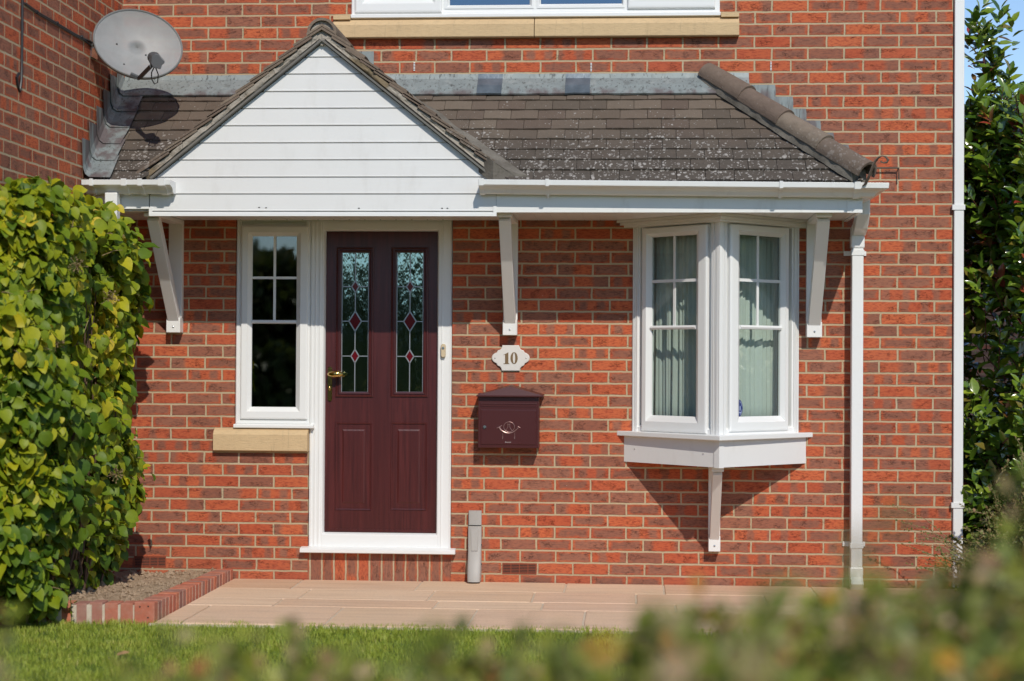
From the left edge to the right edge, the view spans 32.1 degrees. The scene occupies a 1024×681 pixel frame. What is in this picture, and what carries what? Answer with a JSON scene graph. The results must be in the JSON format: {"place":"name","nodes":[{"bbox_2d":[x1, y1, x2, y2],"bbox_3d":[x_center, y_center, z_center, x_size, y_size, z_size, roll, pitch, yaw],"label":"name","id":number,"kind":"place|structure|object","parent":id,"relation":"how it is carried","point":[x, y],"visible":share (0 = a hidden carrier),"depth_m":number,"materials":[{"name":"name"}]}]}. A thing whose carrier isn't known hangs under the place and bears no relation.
{"place":"outdoors","nodes":[
{"label":"outdoors","id":0,"kind":"place"},
{"bbox_2d":[0,624,980,680],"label":"lawn","id":1,"kind":"structure","parent":0,"point":[283,655],"depth_m":8.60,"materials":[{"name":"green plant"}]},
{"bbox_2d":[67,598,76,620],"bbox_3d":[-2.319,1.431,9.369,0.057,0.150,0.052,0,-1,36],"label":"weed","id":2,"kind":"object","parent":1,"relation":"on","point":[71,611],"visible":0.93,"depth_m":9.37,"materials":[{"name":"green plant"}]},
{"bbox_2d":[117,651,129,655],"bbox_3d":[-1.812,1.456,8.303,0.058,0.021,0.054,0,-1,4],"label":"fallen leaf","id":3,"kind":"object","parent":1,"relation":"on","point":[122,652],"visible":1,"depth_m":8.29,"materials":[{"name":"plant"}]},
{"bbox_2d":[0,462,1023,680],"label":"front hedge","id":4,"kind":"object","parent":1,"relation":"on","point":[767,643],"visible":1,"depth_m":2.45,"materials":[{"name":"green plant"}]},
{"bbox_2d":[149,579,1023,634],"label":"patio","id":5,"kind":"structure","parent":0,"point":[481,605],"depth_m":10.15,"materials":[{"name":"stone"}]},
{"bbox_2d":[890,435,1023,612],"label":"leaved bush","id":6,"kind":"object","parent":5,"relation":"on","point":[989,537],"visible":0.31,"depth_m":10.01,"materials":[{"name":"green plant"}]},
{"bbox_2d":[963,95,1023,455],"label":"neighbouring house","id":7,"kind":"structure","parent":0,"point":[986,366],"depth_m":21.92,"materials":[{"name":"brick"}]},
{"bbox_2d":[964,0,1023,103],"label":"sky","id":8,"kind":"structure","parent":0,"point":[1015,6],"materials":[{"name":"blue"}]},
{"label":"ground","id":9,"kind":"structure","parent":0,"visible":0},
{"bbox_2d":[18,569,232,624],"bbox_3d":[-2.732,1.462,10.256,1.821,0.162,2.066,0,-1,4],"label":"brick edging","id":10,"kind":"object","parent":9,"relation":"on","point":[152,608],"visible":0.6,"depth_m":9.40,"materials":[{"name":"red brick"}]},
{"bbox_2d":[68,567,213,601],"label":"soil","id":11,"kind":"structure","parent":10,"relation":"in","point":[156,588],"depth_m":10.27,"materials":[{"name":"brown soil"}]},
{"bbox_2d":[0,174,159,624],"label":"climbing shrub","id":12,"kind":"object","parent":11,"relation":"on","point":[68,390],"visible":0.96,"depth_m":9.30,"materials":[{"name":"green plant"}]},
{"bbox_2d":[0,0,964,627],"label":"brick house","id":13,"kind":"structure","parent":9,"relation":"on","point":[348,216],"depth_m":11.02,"materials":[{"name":"brick"}]},
{"bbox_2d":[15,0,92,92],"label":"cable","id":14,"kind":"object","parent":13,"relation":"attached to","point":[20,73],"visible":1,"depth_m":9.44,"materials":[{"name":"black plastic"}]},
{"bbox_2d":[90,9,182,84],"bbox_3d":[-2.260,-1.744,10.577,0.526,0.511,0.469,0,-1,4],"label":"satellite dish","id":15,"kind":"object","parent":13,"relation":"attached to","point":[137,44],"visible":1,"depth_m":10.70,"materials":[{"name":"grey plastic"}]},
{"bbox_2d":[233,220,313,428],"bbox_3d":[-1.492,-0.116,11.268,0.507,1.337,0.132,0,-1,4],"label":"side window","id":16,"kind":"structure","parent":13,"relation":"in","point":[246,416],"depth_m":11.24,"materials":[{"name":"white plastic"}]},
{"bbox_2d":[325,231,437,532],"bbox_3d":[-0.826,0.261,11.218,0.710,1.899,0.128,0,-1,4],"label":"front door","id":17,"kind":"structure","parent":13,"relation":"in","point":[382,286],"depth_m":11.24,"materials":[{"name":"red wood"}]},
{"bbox_2d":[441,344,445,357],"bbox_3d":[-0.430,0.064,11.153,0.029,0.086,0.026,0,-1,4],"label":"doorbell","id":18,"kind":"object","parent":13,"relation":"attached to","point":[443,350],"visible":1,"depth_m":11.14,"materials":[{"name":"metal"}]},
{"bbox_2d":[467,510,481,581],"bbox_3d":[-0.234,1.277,11.068,0.094,0.435,0.115,0,-1,4],"label":"cable cover","id":19,"kind":"object","parent":13,"relation":"attached to","point":[474,564],"visible":1,"depth_m":11.07,"materials":[{"name":"grey plastic"}]},
{"bbox_2d":[476,384,543,447],"bbox_3d":[-0.010,0.468,11.039,0.413,0.391,0.159,0,-1,4],"label":"mailbox","id":20,"kind":"object","parent":13,"relation":"attached to","point":[508,416],"visible":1,"depth_m":10.99,"materials":[{"name":"red metal"}]},
{"bbox_2d":[481,409,536,444],"bbox_3d":[-0.022,0.535,10.990,0.346,0.220,0.004,0,-1,4],"label":"door panel","id":21,"kind":"structure","parent":20,"relation":"in","point":[492,419],"depth_m":10.99,"materials":[{"name":"red metal"}]},
{"bbox_2d":[492,345,529,370],"bbox_3d":[-0.008,0.110,11.114,0.237,0.161,0.014,0,-1,4],"label":"number plaque","id":22,"kind":"object","parent":13,"relation":"attached to","point":[510,358],"visible":1,"depth_m":11.11,"materials":[{"name":"ceramic"}]},
{"bbox_2d":[351,0,720,18],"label":"upper window","id":23,"kind":"structure","parent":13,"relation":"in","point":[361,9],"depth_m":11.14,"materials":[{"name":"white plastic"}]},
{"bbox_2d":[653,235,696,416],"bbox_3d":[1.067,-0.085,10.902,0.052,1.288,0.605,1,-1,-42],"label":"net curtain","id":24,"kind":"object","parent":13,"relation":"hanging from","point":[674,372],"visible":0.4,"depth_m":10.96,"materials":[{"name":"fabric"}]},
{"bbox_2d":[617,213,812,467],"bbox_3d":[1.241,0.003,10.755,1.229,1.505,0.660,0,-1,4],"label":"bay window","id":25,"kind":"structure","parent":13,"relation":"in","point":[717,437],"depth_m":10.76,"materials":[{"name":"white plastic"}]},
{"bbox_2d":[739,400,742,416],"bbox_3d":[1.361,0.406,10.691,0.068,0.104,0.002,1,-1,-40],"label":"alarm sticker","id":26,"kind":"object","parent":13,"relation":"attached to","point":[740,407],"visible":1,"depth_m":10.70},
{"bbox_2d":[739,235,777,416],"bbox_3d":[1.419,-0.083,10.864,0.605,1.288,0.030,1,-1,-40],"label":"net curtain","id":27,"kind":"object","parent":13,"relation":"hanging from","point":[757,372],"visible":0.42,"depth_m":10.94,"materials":[{"name":"fabric"}]},
{"bbox_2d":[961,0,1023,563],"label":"red tipped shrub","id":28,"kind":"object","parent":9,"relation":"on","point":[993,185],"visible":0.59,"depth_m":11.02,"materials":[{"name":"green plant"}]}
]}

